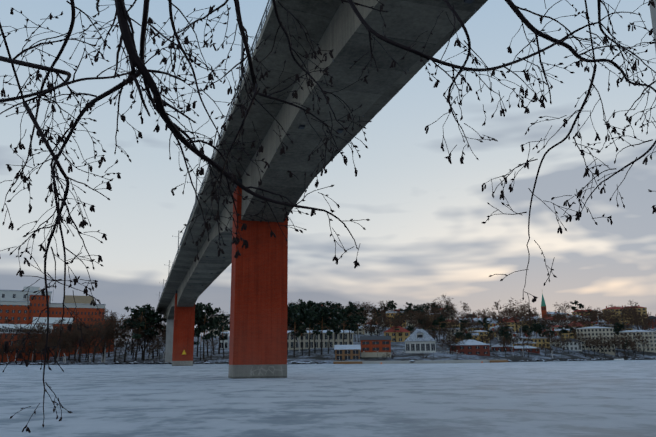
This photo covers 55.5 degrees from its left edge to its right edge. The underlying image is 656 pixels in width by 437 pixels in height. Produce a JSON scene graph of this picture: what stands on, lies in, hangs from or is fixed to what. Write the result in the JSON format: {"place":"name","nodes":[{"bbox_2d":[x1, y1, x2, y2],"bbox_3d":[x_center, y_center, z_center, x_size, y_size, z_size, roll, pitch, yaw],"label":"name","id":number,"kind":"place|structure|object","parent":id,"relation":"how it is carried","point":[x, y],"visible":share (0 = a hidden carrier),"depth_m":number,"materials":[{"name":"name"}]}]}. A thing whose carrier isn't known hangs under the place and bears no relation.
{"place":"outdoors","nodes":[
{"label":"outdoors","id":0,"kind":"place"},
{"bbox_2d":[0,324,52,332],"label":"office glazed band and roof","id":1,"kind":"object","parent":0,"point":[6,330],"visible":0.38,"depth_m":307.51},
{"bbox_2d":[32,317,72,323],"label":"office section roof","id":2,"kind":"structure","parent":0,"point":[51,319],"depth_m":344.84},
{"bbox_2d":[0,360,655,436],"bbox_3d":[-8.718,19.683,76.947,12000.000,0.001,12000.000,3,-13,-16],"label":"frozen lake","id":3,"kind":"structure","parent":0,"point":[610,398],"depth_m":35.38,"materials":[{"name":"white ice"}]},
{"bbox_2d":[172,290,194,365],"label":"bridge pier","id":4,"kind":"structure","parent":3,"relation":"on","point":[183,337],"depth_m":208.33,"materials":[{"name":"paint"}]},
{"bbox_2d":[228,179,287,378],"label":"bridge pier","id":5,"kind":"structure","parent":3,"relation":"on","point":[258,312],"depth_m":77.33,"materials":[{"name":"brick"}]},
{"bbox_2d":[156,0,487,318],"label":"bridge girder","id":6,"kind":"object","parent":5,"relation":"on","point":[338,27],"visible":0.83,"depth_m":52.21,"materials":[{"name":"grey concrete"}]},
{"bbox_2d":[156,0,271,309],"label":"bridge railing","id":7,"kind":"object","parent":6,"relation":"on","point":[245,67],"visible":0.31,"depth_m":66.00,"materials":[{"name":"grey metal"}]},
{"bbox_2d":[0,0,655,432],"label":"alder tree","id":8,"kind":"object","parent":3,"relation":"on","point":[136,62],"visible":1,"depth_m":3.50,"materials":[{"name":"black plant"}]},
{"bbox_2d":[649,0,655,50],"bbox_3d":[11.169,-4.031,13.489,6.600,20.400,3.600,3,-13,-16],"label":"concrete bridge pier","id":9,"kind":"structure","parent":3,"relation":"on","point":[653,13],"depth_m":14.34,"materials":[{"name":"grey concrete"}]},
{"bbox_2d":[0,319,655,364],"bbox_3d":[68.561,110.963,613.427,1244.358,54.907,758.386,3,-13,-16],"label":"shore terrain","id":10,"kind":"structure","parent":0,"point":[399,347],"depth_m":282.21,"materials":[{"name":"white snow"}]},
{"bbox_2d":[0,326,23,362],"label":"bare tree","id":11,"kind":"object","parent":10,"relation":"on","point":[9,338],"visible":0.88,"depth_m":287.41,"materials":[{"name":"brown plant"}]},
{"bbox_2d":[0,300,29,323],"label":"office block","id":12,"kind":"structure","parent":10,"relation":"on","point":[15,311],"depth_m":351.27,"materials":[{"name":"red brick"}]},
{"bbox_2d":[8,320,29,343],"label":"bare tree","id":13,"kind":"object","parent":10,"relation":"on","point":[18,329],"visible":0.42,"depth_m":302.74,"materials":[{"name":"brown plant"}]},
{"bbox_2d":[0,333,51,361],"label":"office block","id":14,"kind":"structure","parent":10,"relation":"on","point":[12,357],"depth_m":302.46,"materials":[{"name":"red brick"}]},
{"bbox_2d":[0,290,51,302],"bbox_3d":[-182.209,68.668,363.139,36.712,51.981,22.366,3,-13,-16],"label":"building upper storey","id":15,"kind":"object","parent":10,"relation":"on","point":[12,295],"visible":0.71,"depth_m":360.54,"materials":[{"name":"white paint"}]},
{"bbox_2d":[23,324,49,361],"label":"bare tree","id":16,"kind":"object","parent":10,"relation":"on","point":[34,333],"visible":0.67,"depth_m":292.38,"materials":[{"name":"brown plant"}]},
{"bbox_2d":[25,324,49,361],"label":"bare tree","id":17,"kind":"object","parent":10,"relation":"on","point":[41,338],"visible":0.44,"depth_m":291.87,"materials":[{"name":"brown plant"}]},
{"bbox_2d":[28,294,49,323],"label":"office block","id":18,"kind":"structure","parent":10,"relation":"on","point":[37,304],"depth_m":358.93,"materials":[{"name":"red brick"}]},
{"bbox_2d":[35,331,64,361],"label":"bare tree","id":19,"kind":"object","parent":10,"relation":"on","point":[50,343],"visible":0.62,"depth_m":285.94,"materials":[{"name":"brown plant"}]},
{"bbox_2d":[34,323,69,356],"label":"building","id":20,"kind":"structure","parent":10,"relation":"on","point":[57,325],"depth_m":339.94,"materials":[{"name":"red brick"}]},
{"bbox_2d":[36,319,77,362],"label":"bare tree","id":21,"kind":"object","parent":10,"relation":"on","point":[42,327],"visible":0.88,"depth_m":287.51,"materials":[{"name":"brown plant"}]},
{"bbox_2d":[45,328,76,360],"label":"birch tree","id":22,"kind":"object","parent":10,"relation":"on","point":[63,341],"visible":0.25,"depth_m":295.28,"materials":[{"name":"brown plant"}]},
{"bbox_2d":[50,335,76,362],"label":"birch tree","id":23,"kind":"object","parent":10,"relation":"on","point":[63,348],"visible":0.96,"depth_m":282.81,"materials":[{"name":"brown plant"}]},
{"bbox_2d":[49,303,105,353],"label":"office block","id":24,"kind":"structure","parent":10,"relation":"on","point":[83,310],"depth_m":368.38,"materials":[{"name":"red brick"}]},
{"bbox_2d":[23,283,94,303],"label":"office roof plant and antennas","id":25,"kind":"object","parent":24,"relation":"on","point":[80,299],"visible":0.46,"depth_m":374.79,"materials":[{"name":"beige metal"}]},
{"bbox_2d":[67,322,88,360],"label":"bare tree","id":26,"kind":"object","parent":10,"relation":"on","point":[74,336],"visible":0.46,"depth_m":295.09,"materials":[{"name":"brown plant"}]},
{"bbox_2d":[71,321,95,362],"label":"bare tree","id":27,"kind":"object","parent":10,"relation":"on","point":[83,330],"visible":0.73,"depth_m":285.19,"materials":[{"name":"brown plant"}]},
{"bbox_2d":[85,308,118,362],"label":"bare tree","id":28,"kind":"object","parent":10,"relation":"on","point":[103,329],"visible":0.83,"depth_m":279.50,"materials":[{"name":"brown plant"}]},
{"bbox_2d":[92,333,111,362],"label":"birch tree","id":29,"kind":"object","parent":10,"relation":"on","point":[99,348],"visible":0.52,"depth_m":282.75,"materials":[{"name":"brown plant"}]},
{"bbox_2d":[74,308,132,361],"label":"birch tree","id":30,"kind":"object","parent":10,"relation":"on","point":[96,334],"visible":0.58,"depth_m":286.45,"materials":[{"name":"brown plant"}]},
{"bbox_2d":[95,332,112,353],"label":"bare tree","id":31,"kind":"object","parent":10,"relation":"on","point":[105,340],"visible":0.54,"depth_m":282.59,"materials":[{"name":"brown plant"}]},
{"bbox_2d":[93,321,118,358],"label":"bare tree","id":32,"kind":"object","parent":10,"relation":"on","point":[108,337],"visible":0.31,"depth_m":284.99,"materials":[{"name":"brown plant"}]},
{"bbox_2d":[102,317,134,361],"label":"bare tree","id":33,"kind":"object","parent":10,"relation":"on","point":[117,334],"visible":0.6,"depth_m":284.71,"materials":[{"name":"brown plant"}]},
{"bbox_2d":[106,337,136,355],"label":"bare tree","id":34,"kind":"object","parent":10,"relation":"on","point":[128,349],"visible":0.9,"depth_m":284.42,"materials":[{"name":"brown plant"}]},
{"bbox_2d":[111,315,145,361],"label":"bare tree","id":35,"kind":"object","parent":10,"relation":"on","point":[126,331],"visible":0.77,"depth_m":282.96,"materials":[{"name":"brown plant"}]},
{"bbox_2d":[120,307,157,360],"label":"pine tree","id":36,"kind":"object","parent":10,"relation":"on","point":[141,323],"visible":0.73,"depth_m":285.24,"materials":[{"name":"green plant"}]},
{"bbox_2d":[124,304,161,360],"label":"pine tree","id":37,"kind":"object","parent":10,"relation":"on","point":[152,317],"visible":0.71,"depth_m":287.67,"materials":[{"name":"green plant"}]},
{"bbox_2d":[129,322,158,359],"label":"bare tree","id":38,"kind":"object","parent":10,"relation":"on","point":[143,336],"visible":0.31,"depth_m":287.91,"materials":[{"name":"brown plant"}]},
{"bbox_2d":[138,335,162,358],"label":"birch tree","id":39,"kind":"object","parent":10,"relation":"on","point":[150,344],"visible":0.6,"depth_m":289.14,"materials":[{"name":"brown plant"}]},
{"bbox_2d":[143,309,166,358],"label":"pine tree","id":40,"kind":"object","parent":10,"relation":"on","point":[160,320],"visible":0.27,"depth_m":293.15,"materials":[{"name":"green plant"}]},
{"bbox_2d":[148,335,165,361],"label":"bare tree","id":41,"kind":"object","parent":10,"relation":"on","point":[155,346],"visible":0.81,"depth_m":276.12,"materials":[{"name":"brown plant"}]},
{"bbox_2d":[148,317,166,355],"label":"bare tree","id":42,"kind":"object","parent":10,"relation":"on","point":[162,332],"visible":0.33,"depth_m":308.37,"materials":[{"name":"brown plant"}]},
{"bbox_2d":[165,319,173,362],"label":"concrete bridge pier","id":43,"kind":"structure","parent":10,"relation":"on","point":[169,340],"depth_m":275.62,"materials":[{"name":"grey concrete"}]},
{"bbox_2d":[195,302,209,356],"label":"pine tree","id":44,"kind":"object","parent":10,"relation":"on","point":[199,306],"visible":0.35,"depth_m":290.89,"materials":[{"name":"green plant"}]},
{"bbox_2d":[194,324,212,360],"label":"pine tree","id":45,"kind":"object","parent":10,"relation":"on","point":[204,328],"visible":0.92,"depth_m":273.89,"materials":[{"name":"green plant"}]},
{"bbox_2d":[195,303,220,357],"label":"pine tree","id":46,"kind":"object","parent":10,"relation":"on","point":[200,315],"visible":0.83,"depth_m":282.92,"materials":[{"name":"green plant"}]},
{"bbox_2d":[202,336,220,359],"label":"bare tree","id":47,"kind":"object","parent":10,"relation":"on","point":[204,342],"visible":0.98,"depth_m":272.89,"materials":[{"name":"brown plant"}]},
{"bbox_2d":[208,311,229,353],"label":"bare tree","id":48,"kind":"object","parent":10,"relation":"on","point":[218,329],"visible":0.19,"depth_m":305.51,"materials":[{"name":"plant"}]},
{"bbox_2d":[211,313,229,357],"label":"pine tree","id":49,"kind":"object","parent":10,"relation":"on","point":[222,324],"visible":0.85,"depth_m":277.44,"materials":[{"name":"green plant"}]},
{"bbox_2d":[220,332,228,348],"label":"building","id":50,"kind":"structure","parent":10,"relation":"on","point":[225,342],"depth_m":345.17,"materials":[{"name":"paint"}]},
{"bbox_2d":[287,313,307,355],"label":"pine tree","id":51,"kind":"object","parent":10,"relation":"on","point":[297,334],"visible":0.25,"depth_m":262.66,"materials":[{"name":"green plant"}]},
{"bbox_2d":[287,303,311,356],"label":"pine tree","id":52,"kind":"object","parent":10,"relation":"on","point":[295,314],"visible":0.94,"depth_m":256.23,"materials":[{"name":"green plant"}]},
{"bbox_2d":[299,299,318,353],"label":"pine tree","id":53,"kind":"object","parent":10,"relation":"on","point":[309,304],"visible":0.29,"depth_m":267.56,"materials":[{"name":"green plant"}]},
{"bbox_2d":[299,309,326,355],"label":"pine tree","id":54,"kind":"object","parent":10,"relation":"on","point":[312,323],"visible":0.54,"depth_m":257.39,"materials":[{"name":"green plant"}]},
{"bbox_2d":[287,330,353,349],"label":"pale row house","id":55,"kind":"structure","parent":10,"relation":"on","point":[304,340],"depth_m":296.58,"materials":[{"name":"paint"}]},
{"bbox_2d":[304,303,340,354],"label":"pine tree","id":56,"kind":"object","parent":10,"relation":"on","point":[322,310],"visible":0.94,"depth_m":256.17,"materials":[{"name":"green plant"}]},
{"bbox_2d":[0,357,653,364],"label":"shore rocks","id":57,"kind":"object","parent":10,"relation":"on","point":[135,362],"visible":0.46,"depth_m":272.73,"materials":[{"name":"grey stone"}]},
{"bbox_2d":[317,309,340,353],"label":"pine tree","id":58,"kind":"object","parent":10,"relation":"on","point":[329,333],"visible":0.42,"depth_m":260.02,"materials":[{"name":"green plant"}]},
{"bbox_2d":[319,308,345,352],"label":"pine tree","id":59,"kind":"object","parent":10,"relation":"on","point":[340,317],"visible":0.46,"depth_m":262.59,"materials":[{"name":"green plant"}]},
{"bbox_2d":[334,345,360,359],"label":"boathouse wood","id":60,"kind":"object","parent":10,"relation":"on","point":[343,352],"visible":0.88,"depth_m":237.88,"materials":[{"name":"yellow wood"}]},
{"bbox_2d":[337,307,359,344],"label":"pine tree","id":61,"kind":"object","parent":10,"relation":"on","point":[351,319],"visible":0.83,"depth_m":279.95,"materials":[{"name":"green plant"}]},
{"bbox_2d":[338,304,364,344],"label":"pine tree","id":62,"kind":"object","parent":10,"relation":"on","point":[359,318],"visible":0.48,"depth_m":288.19,"materials":[{"name":"green plant"}]},
{"bbox_2d":[373,311,391,335],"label":"bare tree","id":63,"kind":"object","parent":10,"relation":"on","point":[386,325],"visible":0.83,"depth_m":333.70,"materials":[{"name":"brown plant"}]},
{"bbox_2d":[381,317,405,341],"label":"bare tree","id":64,"kind":"object","parent":10,"relation":"on","point":[394,325],"visible":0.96,"depth_m":322.88,"materials":[{"name":"brown plant"}]},
{"bbox_2d":[386,311,405,327],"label":"ochre apartment","id":65,"kind":"structure","parent":10,"relation":"on","point":[390,314],"depth_m":613.35,"materials":[{"name":"paint"}]},
{"bbox_2d":[383,326,409,341],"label":"house","id":66,"kind":"structure","parent":10,"relation":"on","point":[403,331],"depth_m":322.45,"materials":[{"name":"paint"}]},
{"bbox_2d":[391,309,409,325],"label":"bare tree","id":67,"kind":"object","parent":10,"relation":"on","point":[397,314],"visible":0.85,"depth_m":351.89,"materials":[{"name":"brown plant"}]},
{"bbox_2d":[404,329,435,352],"bbox_3d":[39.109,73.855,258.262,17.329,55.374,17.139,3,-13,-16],"label":"house","id":68,"kind":"structure","parent":10,"relation":"on","point":[419,340],"depth_m":257.37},
{"bbox_2d":[413,309,437,328],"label":"birch tree","id":69,"kind":"object","parent":10,"relation":"on","point":[420,324],"visible":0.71,"depth_m":339.14,"materials":[{"name":"brown plant"}]},
{"bbox_2d":[421,311,443,338],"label":"bare tree","id":70,"kind":"object","parent":10,"relation":"on","point":[432,318],"visible":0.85,"depth_m":339.80,"materials":[{"name":"brown plant"}]},
{"bbox_2d":[432,316,446,342],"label":"pine tree","id":71,"kind":"object","parent":10,"relation":"on","point":[436,323],"visible":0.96,"depth_m":313.82,"materials":[{"name":"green plant"}]},
{"bbox_2d":[435,307,456,326],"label":"bare tree","id":72,"kind":"object","parent":10,"relation":"on","point":[446,313],"visible":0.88,"depth_m":436.73,"materials":[{"name":"brown plant"}]},
{"bbox_2d":[437,331,466,353],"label":"bare tree","id":73,"kind":"object","parent":10,"relation":"on","point":[446,342],"visible":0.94,"depth_m":248.66,"materials":[{"name":"brown plant"}]},
{"bbox_2d":[447,313,478,330],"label":"bare tree","id":74,"kind":"object","parent":10,"relation":"on","point":[458,322],"visible":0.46,"depth_m":336.15,"materials":[{"name":"brown plant"}]},
{"bbox_2d":[459,313,477,331],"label":"bare tree","id":75,"kind":"object","parent":10,"relation":"on","point":[470,316],"visible":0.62,"depth_m":314.90,"materials":[{"name":"brown plant"}]},
{"bbox_2d":[450,340,489,355],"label":"house","id":76,"kind":"structure","parent":10,"relation":"on","point":[473,347],"depth_m":252.00,"materials":[{"name":"red brick"}]},
{"bbox_2d":[333,331,623,363],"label":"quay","id":77,"kind":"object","parent":10,"relation":"on","point":[416,362],"visible":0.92,"depth_m":222.21,"materials":[{"name":"concrete"}]},
{"bbox_2d":[469,330,489,342],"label":"house","id":78,"kind":"structure","parent":10,"relation":"on","point":[482,332],"depth_m":313.36,"materials":[{"name":"paint"}]},
{"bbox_2d":[475,308,490,321],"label":"bare tree","id":79,"kind":"object","parent":10,"relation":"on","point":[484,316],"visible":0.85,"depth_m":412.59,"materials":[{"name":"brown plant"}]},
{"bbox_2d":[488,306,506,325],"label":"bare tree","id":80,"kind":"object","parent":10,"relation":"on","point":[494,318],"visible":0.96,"depth_m":368.85,"materials":[{"name":"brown plant"}]},
{"bbox_2d":[491,344,513,351],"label":"building","id":81,"kind":"structure","parent":10,"relation":"on","point":[497,347],"depth_m":272.43,"materials":[{"name":"brick"}]},
{"bbox_2d":[498,326,511,351],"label":"pine tree","id":82,"kind":"object","parent":10,"relation":"on","point":[501,332],"visible":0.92,"depth_m":269.18,"materials":[{"name":"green plant"}]},
{"bbox_2d":[501,318,518,331],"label":"hill house","id":83,"kind":"structure","parent":10,"relation":"on","point":[513,325],"depth_m":399.79,"materials":[{"name":"yellow paint"}]},
{"bbox_2d":[504,308,523,332],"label":"bare tree","id":84,"kind":"object","parent":10,"relation":"on","point":[513,315],"visible":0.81,"depth_m":350.83,"materials":[{"name":"brown plant"}]},
{"bbox_2d":[516,312,535,327],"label":"bare tree","id":85,"kind":"object","parent":10,"relation":"on","point":[524,316],"visible":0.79,"depth_m":329.90,"materials":[{"name":"brown plant"}]},
{"bbox_2d":[514,345,539,353],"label":"building","id":86,"kind":"structure","parent":10,"relation":"on","point":[529,348],"depth_m":276.20,"materials":[{"name":"brick"}]},
{"bbox_2d":[530,323,541,337],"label":"pine tree","id":87,"kind":"object","parent":10,"relation":"on","point":[536,327],"visible":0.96,"depth_m":299.85,"materials":[{"name":"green plant"}]},
{"bbox_2d":[526,336,549,347],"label":"hill house","id":88,"kind":"structure","parent":10,"relation":"on","point":[539,340],"depth_m":297.98,"materials":[{"name":"yellow paint"}]},
{"bbox_2d":[530,312,550,334],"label":"bare tree","id":89,"kind":"object","parent":10,"relation":"on","point":[541,321],"visible":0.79,"depth_m":340.98,"materials":[{"name":"brown plant"}]},
{"bbox_2d":[541,290,557,317],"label":"church","id":90,"kind":"structure","parent":10,"relation":"on","point":[543,307],"depth_m":716.52,"materials":[{"name":"teal brick"}]},
{"bbox_2d":[540,309,561,328],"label":"birch tree","id":91,"kind":"object","parent":10,"relation":"on","point":[554,320],"visible":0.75,"depth_m":347.62,"materials":[{"name":"brown plant"}]},
{"bbox_2d":[539,336,566,357],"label":"birch tree","id":92,"kind":"object","parent":10,"relation":"on","point":[563,349],"visible":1,"depth_m":265.14,"materials":[{"name":"brown plant"}]},
{"bbox_2d":[551,328,576,339],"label":"apartment","id":93,"kind":"structure","parent":10,"relation":"on","point":[565,335],"depth_m":335.47,"materials":[{"name":"yellow paint"}]},
{"bbox_2d":[561,339,581,351],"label":"hill house","id":94,"kind":"structure","parent":10,"relation":"on","point":[573,346],"depth_m":299.96,"materials":[{"name":"white paint"}]},
{"bbox_2d":[570,300,584,314],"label":"pine tree","id":95,"kind":"object","parent":10,"relation":"on","point":[573,308],"visible":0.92,"depth_m":522.83,"materials":[{"name":"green plant"}]},
{"bbox_2d":[569,314,590,329],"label":"bare tree","id":96,"kind":"object","parent":10,"relation":"on","point":[581,322],"visible":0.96,"depth_m":345.12,"materials":[{"name":"brown plant"}]},
{"bbox_2d":[574,332,592,356],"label":"bare tree","id":97,"kind":"object","parent":10,"relation":"on","point":[581,339],"visible":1,"depth_m":283.97,"materials":[{"name":"brown plant"}]},
{"bbox_2d":[576,326,615,355],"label":"apartment","id":98,"kind":"structure","parent":10,"relation":"on","point":[595,331],"depth_m":305.54,"materials":[{"name":"paint"}]},
{"bbox_2d":[593,304,630,325],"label":"building","id":99,"kind":"structure","parent":10,"relation":"on","point":[621,315],"depth_m":452.58,"materials":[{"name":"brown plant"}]},
{"bbox_2d":[602,311,624,328],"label":"bare tree","id":100,"kind":"object","parent":10,"relation":"on","point":[611,318],"visible":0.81,"depth_m":385.11,"materials":[{"name":"brown plant"}]},
{"bbox_2d":[600,335,627,355],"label":"bare tree","id":101,"kind":"object","parent":10,"relation":"on","point":[619,344],"visible":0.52,"depth_m":302.39,"materials":[{"name":"brown plant"}]},
{"bbox_2d":[611,316,641,329],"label":"bare tree","id":102,"kind":"object","parent":10,"relation":"on","point":[624,323],"visible":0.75,"depth_m":365.08,"materials":[{"name":"brown plant"}]},
{"bbox_2d":[617,333,636,355],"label":"bare tree","id":103,"kind":"object","parent":10,"relation":"on","point":[622,342],"visible":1,"depth_m":300.57,"materials":[{"name":"brown plant"}]},
{"bbox_2d":[622,300,638,329],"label":"building","id":104,"kind":"structure","parent":10,"relation":"on","point":[634,307],"depth_m":473.30,"materials":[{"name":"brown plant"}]},
{"bbox_2d":[613,330,655,351],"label":"apartment","id":105,"kind":"structure","parent":10,"relation":"on","point":[651,345],"depth_m":327.18,"materials":[{"name":"paint"}]},
{"bbox_2d":[623,305,646,324],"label":"building","id":106,"kind":"structure","parent":10,"relation":"on","point":[642,310],"depth_m":595.74,"materials":[{"name":"yellow paint"}]},
{"bbox_2d":[626,308,654,326],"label":"bare tree","id":107,"kind":"object","parent":10,"relation":"on","point":[637,320],"visible":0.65,"depth_m":416.27,"materials":[{"name":"brown plant"}]},
{"bbox_2d":[634,317,652,329],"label":"bare tree","id":108,"kind":"object","parent":10,"relation":"on","point":[647,325],"visible":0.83,"depth_m":368.25,"materials":[{"name":"brown plant"}]},
{"bbox_2d":[0,0,655,342],"label":"sky","id":109,"kind":"structure","parent":0,"point":[425,238],"materials":[{"name":"blue"}]},
{"bbox_2d":[360,336,391,356],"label":"building","id":110,"kind":"structure","parent":0,"point":[371,346],"depth_m":243.08,"materials":[{"name":"red brick"}]},
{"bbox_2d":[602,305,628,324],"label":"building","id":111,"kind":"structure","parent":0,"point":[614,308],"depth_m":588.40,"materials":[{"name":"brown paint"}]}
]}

